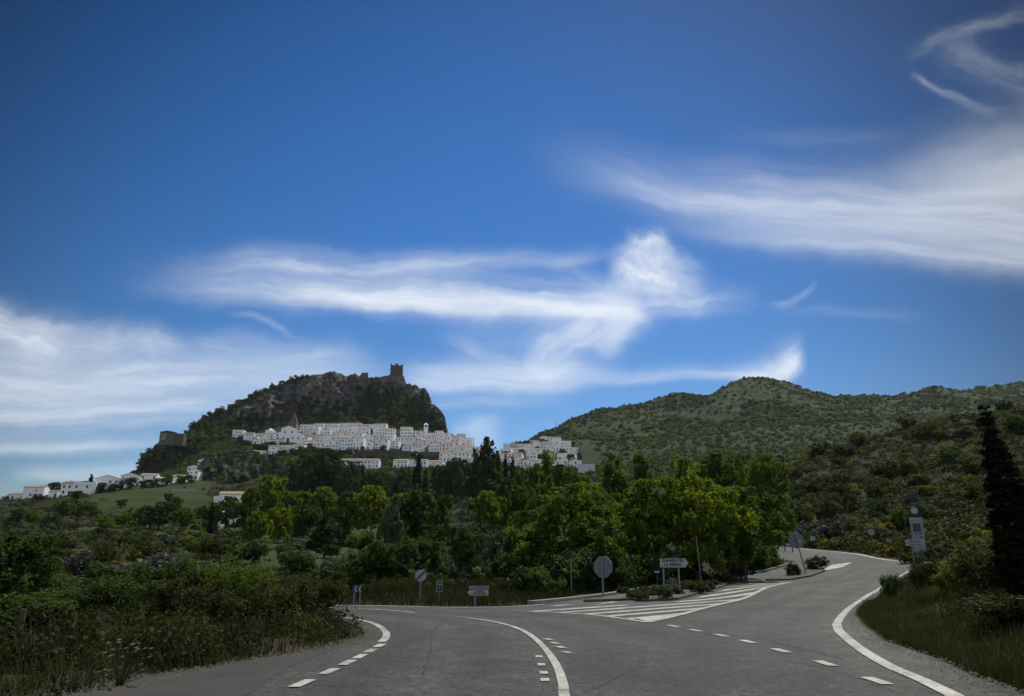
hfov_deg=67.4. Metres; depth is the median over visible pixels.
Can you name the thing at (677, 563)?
direction sign
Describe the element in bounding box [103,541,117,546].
bush
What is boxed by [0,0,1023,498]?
sky
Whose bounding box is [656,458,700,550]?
broadleaf tree
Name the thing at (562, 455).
house
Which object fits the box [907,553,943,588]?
bush
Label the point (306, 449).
garden tree
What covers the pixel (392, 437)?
house
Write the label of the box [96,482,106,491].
garden tree
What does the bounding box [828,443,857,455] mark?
bush
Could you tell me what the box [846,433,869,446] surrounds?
bush
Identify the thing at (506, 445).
house
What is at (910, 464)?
bush
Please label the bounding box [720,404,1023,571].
hillside scrub
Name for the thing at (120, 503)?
broadleaf tree
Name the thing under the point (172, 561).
bush
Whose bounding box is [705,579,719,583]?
bush
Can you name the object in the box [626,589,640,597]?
bush
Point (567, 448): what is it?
house
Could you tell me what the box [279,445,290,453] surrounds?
house
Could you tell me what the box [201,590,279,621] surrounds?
bush
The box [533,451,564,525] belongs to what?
poplar tree
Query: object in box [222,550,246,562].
bush
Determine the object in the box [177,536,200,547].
bush
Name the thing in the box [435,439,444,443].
house
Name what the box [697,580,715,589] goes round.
bush
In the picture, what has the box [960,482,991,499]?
bush
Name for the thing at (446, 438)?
house
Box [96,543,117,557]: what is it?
bush
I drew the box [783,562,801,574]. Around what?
bush
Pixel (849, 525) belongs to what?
bush
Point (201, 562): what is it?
bush
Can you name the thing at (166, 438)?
stone building
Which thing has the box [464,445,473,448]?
house
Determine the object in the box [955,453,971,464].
bush
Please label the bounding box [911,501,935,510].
bush
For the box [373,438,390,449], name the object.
house
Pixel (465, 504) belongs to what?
bare tree
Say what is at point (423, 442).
house
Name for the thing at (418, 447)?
house
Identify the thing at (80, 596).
bush
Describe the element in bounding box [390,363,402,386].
castle keep
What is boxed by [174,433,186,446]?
ruined wall
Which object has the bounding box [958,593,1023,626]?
bush
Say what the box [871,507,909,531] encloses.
bush
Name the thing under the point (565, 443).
house
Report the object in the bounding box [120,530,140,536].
bush
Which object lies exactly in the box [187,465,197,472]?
house
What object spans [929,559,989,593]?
bush
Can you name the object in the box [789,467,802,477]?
bush
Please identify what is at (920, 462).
bush
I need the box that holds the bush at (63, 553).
[42,547,77,560]
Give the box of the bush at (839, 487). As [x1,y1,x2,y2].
[823,482,853,495]
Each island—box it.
[584,581,729,601]
[765,566,824,580]
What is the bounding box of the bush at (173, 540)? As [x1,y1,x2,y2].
[167,534,181,546]
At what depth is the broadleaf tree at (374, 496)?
126.37 m
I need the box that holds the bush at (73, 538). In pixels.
[60,536,78,543]
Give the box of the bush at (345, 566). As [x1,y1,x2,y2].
[329,558,357,579]
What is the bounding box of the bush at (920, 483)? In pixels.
[916,480,927,485]
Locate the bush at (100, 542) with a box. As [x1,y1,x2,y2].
[92,540,109,546]
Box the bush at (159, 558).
[118,552,177,581]
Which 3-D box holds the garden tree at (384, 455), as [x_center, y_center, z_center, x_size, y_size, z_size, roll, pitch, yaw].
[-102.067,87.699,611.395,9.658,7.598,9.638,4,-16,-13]
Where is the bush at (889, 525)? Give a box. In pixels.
[863,521,896,531]
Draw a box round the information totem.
[908,507,927,558]
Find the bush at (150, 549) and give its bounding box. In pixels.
[134,539,169,561]
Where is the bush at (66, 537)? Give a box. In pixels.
[44,532,71,545]
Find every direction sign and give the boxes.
[467,586,488,606]
[659,558,688,592]
[905,539,924,560]
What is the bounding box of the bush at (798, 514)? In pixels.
[784,507,802,523]
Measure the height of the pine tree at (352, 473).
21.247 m
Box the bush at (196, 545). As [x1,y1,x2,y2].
[185,540,213,554]
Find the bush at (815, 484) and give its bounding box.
[799,479,821,493]
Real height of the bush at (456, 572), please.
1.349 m
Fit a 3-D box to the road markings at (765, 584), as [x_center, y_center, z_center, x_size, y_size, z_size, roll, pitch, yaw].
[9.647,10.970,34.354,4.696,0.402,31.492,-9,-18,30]
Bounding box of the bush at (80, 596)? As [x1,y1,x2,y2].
[25,587,103,618]
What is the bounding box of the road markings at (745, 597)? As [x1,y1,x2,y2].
[645,582,789,621]
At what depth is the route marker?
28.64 m
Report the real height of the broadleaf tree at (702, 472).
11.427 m
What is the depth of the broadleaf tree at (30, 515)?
234.05 m
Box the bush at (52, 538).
[40,534,60,543]
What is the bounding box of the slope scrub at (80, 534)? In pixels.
[0,466,549,590]
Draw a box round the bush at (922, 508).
[918,505,932,513]
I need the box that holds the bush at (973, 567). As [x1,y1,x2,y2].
[944,533,1022,592]
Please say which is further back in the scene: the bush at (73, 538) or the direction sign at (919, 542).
the bush at (73, 538)
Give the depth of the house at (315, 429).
713.65 m
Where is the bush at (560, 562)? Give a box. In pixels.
[526,551,587,592]
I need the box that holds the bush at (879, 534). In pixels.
[859,525,898,540]
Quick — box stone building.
[159,430,175,446]
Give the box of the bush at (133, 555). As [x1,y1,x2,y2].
[124,551,145,561]
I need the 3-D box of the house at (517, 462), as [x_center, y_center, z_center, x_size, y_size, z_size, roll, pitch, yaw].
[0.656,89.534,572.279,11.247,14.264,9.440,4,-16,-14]
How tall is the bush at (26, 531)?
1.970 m
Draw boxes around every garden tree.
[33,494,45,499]
[69,491,86,498]
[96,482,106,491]
[107,483,119,490]
[117,480,125,489]
[124,477,138,487]
[138,479,149,487]
[148,478,160,486]
[161,474,173,484]
[177,475,185,483]
[184,474,194,482]
[237,435,242,442]
[242,440,250,445]
[260,442,270,449]
[276,449,288,456]
[288,448,297,454]
[301,447,310,453]
[312,447,321,454]
[344,447,353,454]
[365,454,375,458]
[379,453,389,459]
[410,451,418,456]
[567,454,574,459]
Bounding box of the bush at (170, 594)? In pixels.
[150,577,236,616]
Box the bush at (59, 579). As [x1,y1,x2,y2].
[0,571,81,600]
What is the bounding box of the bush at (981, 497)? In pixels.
[976,492,992,503]
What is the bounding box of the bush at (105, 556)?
[87,544,113,564]
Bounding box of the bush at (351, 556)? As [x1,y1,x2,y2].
[346,549,368,578]
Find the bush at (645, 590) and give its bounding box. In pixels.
[638,586,648,593]
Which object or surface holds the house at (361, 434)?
on the terrain at (136, 496)
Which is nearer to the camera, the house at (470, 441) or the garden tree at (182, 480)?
the garden tree at (182, 480)
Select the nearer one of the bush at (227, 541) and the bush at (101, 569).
the bush at (101, 569)
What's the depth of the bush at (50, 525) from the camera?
219.03 m
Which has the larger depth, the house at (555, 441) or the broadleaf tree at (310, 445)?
the house at (555, 441)
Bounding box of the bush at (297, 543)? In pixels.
[289,535,321,551]
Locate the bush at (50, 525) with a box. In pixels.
[46,523,55,528]
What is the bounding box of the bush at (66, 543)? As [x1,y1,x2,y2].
[53,538,78,549]
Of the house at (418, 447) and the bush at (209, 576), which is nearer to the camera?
the bush at (209, 576)
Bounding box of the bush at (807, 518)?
[793,510,814,524]
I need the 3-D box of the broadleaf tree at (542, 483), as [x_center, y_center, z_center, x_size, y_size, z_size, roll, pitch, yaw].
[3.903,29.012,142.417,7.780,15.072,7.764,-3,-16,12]
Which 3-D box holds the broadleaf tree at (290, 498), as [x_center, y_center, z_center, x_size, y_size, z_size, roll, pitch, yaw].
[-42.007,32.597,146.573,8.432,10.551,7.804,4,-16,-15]
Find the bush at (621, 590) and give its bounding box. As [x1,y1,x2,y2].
[615,585,629,593]
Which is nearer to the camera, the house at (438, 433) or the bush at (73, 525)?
the bush at (73, 525)
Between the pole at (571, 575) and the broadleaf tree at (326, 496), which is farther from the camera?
the broadleaf tree at (326, 496)
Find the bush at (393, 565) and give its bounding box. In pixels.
[367,553,405,571]
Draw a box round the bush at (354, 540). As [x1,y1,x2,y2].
[344,533,374,550]
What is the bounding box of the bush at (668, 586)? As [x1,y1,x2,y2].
[657,583,672,589]
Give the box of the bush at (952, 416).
[947,413,958,419]
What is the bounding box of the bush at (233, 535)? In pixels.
[222,532,237,538]
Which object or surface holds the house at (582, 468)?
on the terrain at (136, 496)
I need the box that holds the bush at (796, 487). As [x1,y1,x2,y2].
[790,481,805,490]
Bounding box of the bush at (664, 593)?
[649,587,674,597]
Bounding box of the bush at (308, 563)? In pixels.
[282,549,317,572]
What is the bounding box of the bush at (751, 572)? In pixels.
[727,569,757,576]
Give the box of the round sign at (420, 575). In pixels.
[415,570,426,604]
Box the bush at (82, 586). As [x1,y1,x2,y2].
[55,577,123,613]
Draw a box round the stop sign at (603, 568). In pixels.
[594,556,612,595]
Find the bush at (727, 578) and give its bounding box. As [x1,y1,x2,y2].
[723,573,732,582]
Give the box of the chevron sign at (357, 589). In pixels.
[353,586,361,604]
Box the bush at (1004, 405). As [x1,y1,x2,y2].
[994,399,1013,409]
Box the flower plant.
[96,639,151,685]
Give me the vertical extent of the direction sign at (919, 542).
2.238 m
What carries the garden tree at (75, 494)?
on the terrain at (136, 496)
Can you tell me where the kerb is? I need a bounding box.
[527,562,791,604]
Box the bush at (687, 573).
[668,553,706,581]
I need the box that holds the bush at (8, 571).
[1,558,28,577]
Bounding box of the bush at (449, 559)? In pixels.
[438,553,454,569]
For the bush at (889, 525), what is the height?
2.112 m
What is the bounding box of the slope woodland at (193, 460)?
[160,436,249,476]
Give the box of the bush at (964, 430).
[952,425,973,437]
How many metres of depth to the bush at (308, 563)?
56.45 m
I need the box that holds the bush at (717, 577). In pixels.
[701,572,730,581]
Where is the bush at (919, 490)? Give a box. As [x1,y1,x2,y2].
[908,487,925,495]
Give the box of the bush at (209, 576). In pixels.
[176,552,252,598]
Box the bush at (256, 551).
[229,538,269,562]
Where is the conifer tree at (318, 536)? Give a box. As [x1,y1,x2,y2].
[303,515,341,558]
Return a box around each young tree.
[336,557,375,592]
[364,540,397,594]
[378,543,419,594]
[397,535,449,590]
[448,527,485,586]
[499,530,526,575]
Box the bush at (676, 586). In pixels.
[670,584,680,590]
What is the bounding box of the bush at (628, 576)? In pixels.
[593,547,638,590]
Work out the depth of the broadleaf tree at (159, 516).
218.75 m
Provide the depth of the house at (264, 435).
710.51 m
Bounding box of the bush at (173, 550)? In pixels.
[164,547,178,554]
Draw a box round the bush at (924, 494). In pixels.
[917,491,938,498]
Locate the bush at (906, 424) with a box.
[896,416,917,427]
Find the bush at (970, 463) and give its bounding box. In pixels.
[959,454,987,474]
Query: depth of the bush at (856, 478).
142.32 m
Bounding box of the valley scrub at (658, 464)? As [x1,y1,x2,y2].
[500,416,946,483]
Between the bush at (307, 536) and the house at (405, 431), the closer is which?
the bush at (307, 536)
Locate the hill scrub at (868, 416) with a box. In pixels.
[529,376,1023,441]
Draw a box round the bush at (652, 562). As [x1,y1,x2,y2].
[626,555,668,584]
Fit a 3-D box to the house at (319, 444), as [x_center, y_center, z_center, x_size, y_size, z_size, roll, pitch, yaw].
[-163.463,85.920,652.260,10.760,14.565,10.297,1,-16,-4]
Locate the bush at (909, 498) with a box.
[902,490,924,506]
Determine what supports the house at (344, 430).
on the terrain at (136, 496)
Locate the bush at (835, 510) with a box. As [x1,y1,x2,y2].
[817,504,843,519]
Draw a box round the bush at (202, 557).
[190,551,224,567]
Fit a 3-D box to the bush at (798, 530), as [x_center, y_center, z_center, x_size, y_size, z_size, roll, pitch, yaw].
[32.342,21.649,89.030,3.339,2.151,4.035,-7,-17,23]
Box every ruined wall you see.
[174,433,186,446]
[361,373,367,381]
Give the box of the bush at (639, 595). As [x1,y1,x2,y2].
[633,591,648,598]
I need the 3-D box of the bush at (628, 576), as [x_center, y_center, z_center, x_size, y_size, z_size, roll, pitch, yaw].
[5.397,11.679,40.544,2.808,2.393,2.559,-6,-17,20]
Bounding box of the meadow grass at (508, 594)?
[62,509,993,606]
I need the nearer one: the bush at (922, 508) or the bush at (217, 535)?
the bush at (922, 508)
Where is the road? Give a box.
[89,546,1023,695]
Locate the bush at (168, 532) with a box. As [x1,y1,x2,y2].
[165,530,174,534]
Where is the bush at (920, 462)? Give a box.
[906,455,929,467]
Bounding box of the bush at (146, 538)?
[141,536,152,543]
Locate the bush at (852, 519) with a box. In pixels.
[839,517,856,530]
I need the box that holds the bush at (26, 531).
[15,527,31,534]
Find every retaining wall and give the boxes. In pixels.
[172,489,195,491]
[279,442,296,444]
[354,450,409,458]
[420,452,439,459]
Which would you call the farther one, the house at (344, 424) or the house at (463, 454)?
the house at (344, 424)
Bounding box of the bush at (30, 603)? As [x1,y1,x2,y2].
[0,588,80,630]
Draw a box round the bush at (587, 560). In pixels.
[555,548,593,592]
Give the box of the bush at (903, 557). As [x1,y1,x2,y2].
[897,551,921,563]
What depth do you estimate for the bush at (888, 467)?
140.02 m
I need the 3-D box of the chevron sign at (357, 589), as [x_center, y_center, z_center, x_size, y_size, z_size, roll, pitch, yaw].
[-5.671,9.267,28.056,0.344,1.111,0.086,3,-16,-10]
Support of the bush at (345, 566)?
on the terrain at (136, 496)
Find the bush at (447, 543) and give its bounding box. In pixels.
[445,535,451,548]
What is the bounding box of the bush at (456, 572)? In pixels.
[446,564,485,580]
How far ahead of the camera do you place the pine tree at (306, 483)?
325.58 m
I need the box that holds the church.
[273,411,305,443]
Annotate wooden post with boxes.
[14,609,26,638]
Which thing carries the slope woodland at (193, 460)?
on the terrain at (136, 496)
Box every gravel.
[27,627,390,695]
[842,604,1023,695]
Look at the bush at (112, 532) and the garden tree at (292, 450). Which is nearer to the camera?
the bush at (112, 532)
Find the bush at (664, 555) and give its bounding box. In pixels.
[641,547,669,585]
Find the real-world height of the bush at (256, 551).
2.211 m
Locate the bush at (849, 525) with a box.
[824,516,855,532]
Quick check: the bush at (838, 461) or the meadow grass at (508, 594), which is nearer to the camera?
the meadow grass at (508, 594)
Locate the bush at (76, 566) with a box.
[61,549,96,576]
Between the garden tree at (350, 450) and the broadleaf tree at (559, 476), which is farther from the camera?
the garden tree at (350, 450)
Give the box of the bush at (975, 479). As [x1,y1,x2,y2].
[970,474,986,483]
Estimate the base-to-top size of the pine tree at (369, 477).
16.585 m
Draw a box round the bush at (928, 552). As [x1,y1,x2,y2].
[917,547,943,560]
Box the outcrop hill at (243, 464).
[197,450,295,482]
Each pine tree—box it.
[284,461,303,493]
[294,451,337,500]
[314,448,348,503]
[334,460,361,507]
[357,471,380,500]
[371,476,390,503]
[379,471,398,502]
[391,469,414,494]
[425,464,443,500]
[436,457,461,502]
[451,459,472,504]
[464,448,481,518]
[471,436,502,513]
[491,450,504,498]
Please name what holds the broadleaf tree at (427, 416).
on the crag hill at (330, 388)
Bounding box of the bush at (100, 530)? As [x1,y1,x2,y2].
[89,527,110,534]
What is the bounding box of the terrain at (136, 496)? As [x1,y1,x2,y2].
[0,378,1023,695]
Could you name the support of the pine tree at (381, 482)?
on the terrain at (136, 496)
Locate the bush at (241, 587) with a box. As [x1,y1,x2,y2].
[220,561,279,600]
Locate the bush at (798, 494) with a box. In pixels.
[789,489,807,499]
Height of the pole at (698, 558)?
3.250 m
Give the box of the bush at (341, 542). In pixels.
[335,539,345,546]
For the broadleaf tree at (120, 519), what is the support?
on the terrain at (136, 496)
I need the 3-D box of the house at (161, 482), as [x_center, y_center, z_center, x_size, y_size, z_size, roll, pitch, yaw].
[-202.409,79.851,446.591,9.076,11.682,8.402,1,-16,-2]
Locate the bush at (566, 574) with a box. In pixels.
[526,567,582,592]
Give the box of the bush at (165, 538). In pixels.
[156,533,174,545]
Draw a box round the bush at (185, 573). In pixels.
[121,554,211,613]
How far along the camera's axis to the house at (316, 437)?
688.71 m
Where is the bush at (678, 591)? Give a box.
[671,589,684,593]
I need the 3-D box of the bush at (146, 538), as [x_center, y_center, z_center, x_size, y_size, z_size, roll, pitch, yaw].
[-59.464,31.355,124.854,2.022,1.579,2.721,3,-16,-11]
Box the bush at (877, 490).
[863,484,886,498]
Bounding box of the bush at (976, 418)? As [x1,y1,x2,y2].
[972,415,995,429]
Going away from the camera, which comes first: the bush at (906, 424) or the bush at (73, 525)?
the bush at (906, 424)
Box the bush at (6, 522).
[3,520,15,526]
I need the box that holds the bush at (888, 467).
[869,457,907,477]
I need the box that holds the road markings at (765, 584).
[536,583,776,618]
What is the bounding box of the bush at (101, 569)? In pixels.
[79,560,133,585]
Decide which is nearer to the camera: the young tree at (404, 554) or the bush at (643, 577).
the young tree at (404, 554)
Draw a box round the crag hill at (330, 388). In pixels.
[135,371,447,473]
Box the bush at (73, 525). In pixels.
[65,521,80,529]
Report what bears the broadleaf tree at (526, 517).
on the terrain at (136, 496)
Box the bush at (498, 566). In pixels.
[483,551,540,575]
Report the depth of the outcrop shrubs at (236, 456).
491.62 m
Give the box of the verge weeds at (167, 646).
[0,593,364,695]
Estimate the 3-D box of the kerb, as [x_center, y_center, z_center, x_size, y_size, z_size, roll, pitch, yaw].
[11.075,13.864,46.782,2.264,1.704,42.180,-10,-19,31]
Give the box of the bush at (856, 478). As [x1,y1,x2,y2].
[851,474,865,483]
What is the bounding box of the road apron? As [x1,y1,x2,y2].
[67,645,345,695]
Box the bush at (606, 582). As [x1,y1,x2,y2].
[593,563,619,591]
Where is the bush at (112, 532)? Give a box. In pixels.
[104,531,117,535]
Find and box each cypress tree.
[88,474,93,481]
[207,502,214,534]
[360,463,365,489]
[411,452,422,490]
[421,469,428,496]
[503,454,507,478]
[509,458,515,484]
[976,404,1023,597]
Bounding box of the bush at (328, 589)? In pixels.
[291,568,352,616]
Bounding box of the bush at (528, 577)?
[510,566,566,596]
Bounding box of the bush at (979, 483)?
[973,480,999,487]
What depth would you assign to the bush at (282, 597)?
18.73 m
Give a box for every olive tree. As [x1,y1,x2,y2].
[376,502,405,545]
[457,522,492,567]
[477,529,509,573]
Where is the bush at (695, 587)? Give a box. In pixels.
[685,581,710,592]
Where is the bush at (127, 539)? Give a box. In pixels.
[122,535,140,547]
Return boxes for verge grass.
[852,561,1023,693]
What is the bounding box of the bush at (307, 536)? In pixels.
[304,531,333,543]
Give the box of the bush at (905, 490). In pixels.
[901,486,918,496]
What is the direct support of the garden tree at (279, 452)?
on the terrain at (136, 496)
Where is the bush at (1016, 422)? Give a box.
[1001,414,1023,431]
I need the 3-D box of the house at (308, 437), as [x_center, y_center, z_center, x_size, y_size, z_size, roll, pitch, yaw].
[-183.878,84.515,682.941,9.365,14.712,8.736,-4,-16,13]
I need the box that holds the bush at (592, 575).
[563,547,601,588]
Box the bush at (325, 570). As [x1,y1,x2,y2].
[318,554,351,579]
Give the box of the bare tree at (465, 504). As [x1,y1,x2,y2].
[454,496,483,526]
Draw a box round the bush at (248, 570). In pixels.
[241,565,267,578]
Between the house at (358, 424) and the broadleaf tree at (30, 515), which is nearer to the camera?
the broadleaf tree at (30, 515)
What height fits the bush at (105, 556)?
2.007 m
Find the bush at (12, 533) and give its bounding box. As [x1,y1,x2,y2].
[3,530,21,536]
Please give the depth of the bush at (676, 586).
36.84 m
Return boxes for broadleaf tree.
[0,536,65,598]
[7,508,26,524]
[21,510,42,525]
[40,513,60,526]
[48,482,60,489]
[51,500,77,518]
[70,500,87,516]
[81,502,100,516]
[96,516,114,528]
[112,510,134,524]
[115,499,128,506]
[125,507,147,526]
[134,501,181,529]
[164,493,181,510]
[167,507,196,530]
[189,421,197,428]
[195,505,218,531]
[211,496,239,531]
[230,488,260,534]
[239,475,288,526]
[241,511,273,541]
[268,507,294,546]
[271,490,310,538]
[292,505,321,537]
[305,443,315,452]
[305,486,343,527]
[330,490,365,539]
[349,485,391,533]
[380,492,408,543]
[387,488,450,541]
[423,414,431,420]
[426,495,454,535]
[469,490,502,542]
[494,496,514,535]
[497,478,517,530]
[499,483,629,568]
[504,485,536,529]
[507,511,525,531]
[512,469,528,485]
[517,510,563,564]
[518,463,553,516]
[548,464,590,539]
[559,493,630,554]
[564,481,603,538]
[601,452,642,529]
[602,477,682,563]
[629,453,659,545]
[651,469,759,578]
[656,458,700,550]
[687,465,719,541]
[697,453,759,540]
[701,485,786,579]
[727,453,797,552]
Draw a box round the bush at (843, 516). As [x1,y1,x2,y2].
[835,513,860,522]
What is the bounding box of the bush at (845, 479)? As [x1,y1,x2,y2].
[821,473,851,487]
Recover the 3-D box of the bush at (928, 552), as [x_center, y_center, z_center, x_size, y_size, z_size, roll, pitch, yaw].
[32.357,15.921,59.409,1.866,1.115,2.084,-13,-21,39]
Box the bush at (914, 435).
[910,425,931,440]
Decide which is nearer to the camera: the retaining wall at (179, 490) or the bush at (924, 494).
the bush at (924, 494)
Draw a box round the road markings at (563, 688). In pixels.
[288,548,963,695]
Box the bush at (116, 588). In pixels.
[85,573,167,617]
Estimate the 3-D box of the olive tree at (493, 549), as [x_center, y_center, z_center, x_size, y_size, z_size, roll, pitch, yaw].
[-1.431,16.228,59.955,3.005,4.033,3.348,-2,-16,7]
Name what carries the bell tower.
on the terrain at (136, 496)
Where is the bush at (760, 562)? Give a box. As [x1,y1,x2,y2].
[733,544,772,570]
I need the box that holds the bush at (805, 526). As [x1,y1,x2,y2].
[797,520,826,531]
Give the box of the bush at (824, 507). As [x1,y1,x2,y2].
[810,499,841,519]
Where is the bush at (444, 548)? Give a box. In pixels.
[415,538,449,555]
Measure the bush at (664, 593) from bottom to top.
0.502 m
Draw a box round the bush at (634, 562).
[612,549,647,588]
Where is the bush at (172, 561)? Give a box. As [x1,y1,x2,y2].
[156,553,179,563]
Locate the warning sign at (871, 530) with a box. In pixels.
[866,523,874,552]
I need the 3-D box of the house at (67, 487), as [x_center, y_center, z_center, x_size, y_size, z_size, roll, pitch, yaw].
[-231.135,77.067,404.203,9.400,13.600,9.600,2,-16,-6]
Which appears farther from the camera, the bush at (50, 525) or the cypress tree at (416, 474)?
the cypress tree at (416, 474)
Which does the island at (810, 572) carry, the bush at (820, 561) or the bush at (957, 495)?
the bush at (820, 561)
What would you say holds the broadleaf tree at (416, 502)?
on the terrain at (136, 496)
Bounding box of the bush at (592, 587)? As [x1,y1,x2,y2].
[581,551,610,591]
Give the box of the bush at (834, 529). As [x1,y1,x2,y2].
[815,519,849,540]
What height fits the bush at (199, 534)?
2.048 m
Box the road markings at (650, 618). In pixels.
[637,614,672,620]
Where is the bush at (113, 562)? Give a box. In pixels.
[110,559,127,567]
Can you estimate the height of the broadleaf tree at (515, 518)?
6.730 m
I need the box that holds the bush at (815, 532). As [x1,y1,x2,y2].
[805,525,840,539]
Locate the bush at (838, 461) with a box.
[829,457,847,465]
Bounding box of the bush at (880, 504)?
[866,497,889,513]
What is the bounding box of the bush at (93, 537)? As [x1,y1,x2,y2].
[85,534,100,541]
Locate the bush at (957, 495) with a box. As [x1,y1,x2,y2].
[953,489,968,500]
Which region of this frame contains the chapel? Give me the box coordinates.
[265,429,275,437]
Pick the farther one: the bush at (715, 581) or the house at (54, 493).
the house at (54, 493)
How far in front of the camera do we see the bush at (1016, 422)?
144.72 m
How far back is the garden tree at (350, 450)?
620.91 m
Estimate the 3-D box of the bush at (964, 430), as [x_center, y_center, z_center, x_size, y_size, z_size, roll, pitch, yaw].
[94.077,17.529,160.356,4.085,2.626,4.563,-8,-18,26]
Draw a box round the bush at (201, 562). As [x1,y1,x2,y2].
[192,558,232,574]
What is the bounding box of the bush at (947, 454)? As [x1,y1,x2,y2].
[938,447,960,463]
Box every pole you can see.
[570,563,571,589]
[695,536,700,580]
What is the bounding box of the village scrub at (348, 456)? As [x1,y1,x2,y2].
[164,451,491,481]
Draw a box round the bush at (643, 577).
[627,560,653,583]
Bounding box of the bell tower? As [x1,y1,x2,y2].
[424,423,427,436]
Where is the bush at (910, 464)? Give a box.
[894,460,919,474]
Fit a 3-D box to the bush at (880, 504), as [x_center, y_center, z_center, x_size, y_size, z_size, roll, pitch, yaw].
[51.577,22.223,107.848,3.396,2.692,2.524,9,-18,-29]
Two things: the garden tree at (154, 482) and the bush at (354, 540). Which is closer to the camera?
the bush at (354, 540)
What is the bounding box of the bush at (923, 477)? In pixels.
[907,473,931,486]
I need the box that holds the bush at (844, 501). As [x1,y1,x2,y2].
[823,492,861,511]
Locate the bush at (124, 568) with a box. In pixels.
[93,562,134,576]
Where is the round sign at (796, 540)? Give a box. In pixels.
[788,532,805,572]
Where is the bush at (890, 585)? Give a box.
[878,573,905,598]
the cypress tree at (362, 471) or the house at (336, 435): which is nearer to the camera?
the cypress tree at (362, 471)
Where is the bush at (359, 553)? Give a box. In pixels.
[357,548,367,555]
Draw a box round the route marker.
[436,580,442,604]
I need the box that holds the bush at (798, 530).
[785,526,805,543]
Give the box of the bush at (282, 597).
[245,576,320,618]
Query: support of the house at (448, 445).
on the terrain at (136, 496)
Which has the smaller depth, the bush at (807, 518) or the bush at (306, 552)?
the bush at (306, 552)
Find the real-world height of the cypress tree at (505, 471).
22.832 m
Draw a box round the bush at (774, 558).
[764,545,779,568]
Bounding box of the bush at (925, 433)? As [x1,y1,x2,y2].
[916,424,937,439]
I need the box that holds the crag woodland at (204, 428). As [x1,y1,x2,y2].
[130,375,447,474]
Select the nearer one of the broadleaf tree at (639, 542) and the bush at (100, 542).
the broadleaf tree at (639, 542)
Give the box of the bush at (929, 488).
[919,484,939,494]
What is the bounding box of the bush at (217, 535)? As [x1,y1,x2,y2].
[211,532,225,539]
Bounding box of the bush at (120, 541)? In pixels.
[103,535,122,547]
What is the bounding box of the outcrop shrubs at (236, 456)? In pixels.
[198,449,290,482]
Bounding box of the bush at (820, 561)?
[804,554,829,568]
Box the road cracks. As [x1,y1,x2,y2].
[422,578,894,691]
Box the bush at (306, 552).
[276,547,316,565]
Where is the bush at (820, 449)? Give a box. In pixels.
[809,441,830,457]
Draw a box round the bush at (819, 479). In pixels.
[805,476,823,483]
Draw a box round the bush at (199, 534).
[192,531,212,539]
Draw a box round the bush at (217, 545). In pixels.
[199,536,228,554]
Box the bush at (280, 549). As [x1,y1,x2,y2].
[275,545,294,559]
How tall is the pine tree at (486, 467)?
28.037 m
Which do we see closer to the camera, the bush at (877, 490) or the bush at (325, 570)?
the bush at (325, 570)
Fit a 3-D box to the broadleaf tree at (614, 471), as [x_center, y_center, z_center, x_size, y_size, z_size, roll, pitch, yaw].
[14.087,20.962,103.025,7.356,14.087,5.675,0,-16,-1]
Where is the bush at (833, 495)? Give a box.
[825,492,840,500]
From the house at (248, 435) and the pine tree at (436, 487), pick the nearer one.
the pine tree at (436, 487)
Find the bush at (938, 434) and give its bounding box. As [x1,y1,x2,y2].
[932,430,951,438]
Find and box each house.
[9,492,22,499]
[22,485,50,498]
[48,490,59,498]
[60,481,83,495]
[73,482,99,493]
[94,475,124,489]
[120,473,142,486]
[140,473,160,480]
[154,477,174,483]
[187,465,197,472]
[189,468,203,480]
[214,496,225,528]
[219,491,244,523]
[232,430,245,438]
[243,432,255,441]
[252,436,260,443]
[255,433,270,438]
[256,437,272,443]
[268,445,278,453]
[270,439,281,444]
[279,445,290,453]
[291,444,306,448]
[300,424,314,429]
[301,429,309,435]
[302,440,314,446]
[303,435,312,439]
[309,426,320,435]
[310,434,322,441]
[312,441,325,448]
[313,423,325,429]
[320,430,331,434]
[323,434,331,441]
[325,423,340,429]
[326,439,338,450]
[331,426,340,431]
[332,431,343,440]
[338,437,353,449]
[339,427,347,433]
[340,423,349,426]
[341,459,380,468]
[344,434,354,437]
[348,427,357,433]
[350,422,361,426]
[353,437,365,449]
[354,431,365,436]
[358,425,370,433]
[360,424,373,428]
[364,434,374,440]
[365,440,373,448]
[373,426,384,435]
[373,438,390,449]
[374,423,388,427]
[384,434,395,440]
[385,428,395,434]
[391,440,401,448]
[393,459,409,467]
[396,437,406,443]
[400,427,412,436]
[402,444,411,451]
[403,441,413,445]
[407,437,415,442]
[409,459,429,467]
[412,431,418,436]
[412,443,424,454]
[415,436,425,443]
[419,430,423,436]
[419,440,428,447]
[425,436,435,439]
[428,442,442,451]
[428,460,445,466]
[435,431,443,435]
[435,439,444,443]
[439,452,453,462]
[441,436,451,440]
[442,441,453,449]
[451,437,460,444]
[453,447,464,450]
[454,451,469,465]
[463,449,476,455]
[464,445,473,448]
[467,438,472,444]
[499,453,512,460]
[500,448,512,452]
[503,443,510,447]
[506,458,520,468]
[511,452,523,458]
[515,444,524,447]
[519,446,529,454]
[520,459,534,469]
[526,454,536,460]
[530,448,542,453]
[532,442,540,447]
[534,459,550,467]
[541,441,551,449]
[548,437,560,445]
[552,446,561,452]
[553,459,568,465]
[554,453,566,458]
[561,441,570,445]
[561,445,571,452]
[567,459,581,468]
[572,447,577,453]
[577,464,594,473]
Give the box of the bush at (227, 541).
[221,537,237,548]

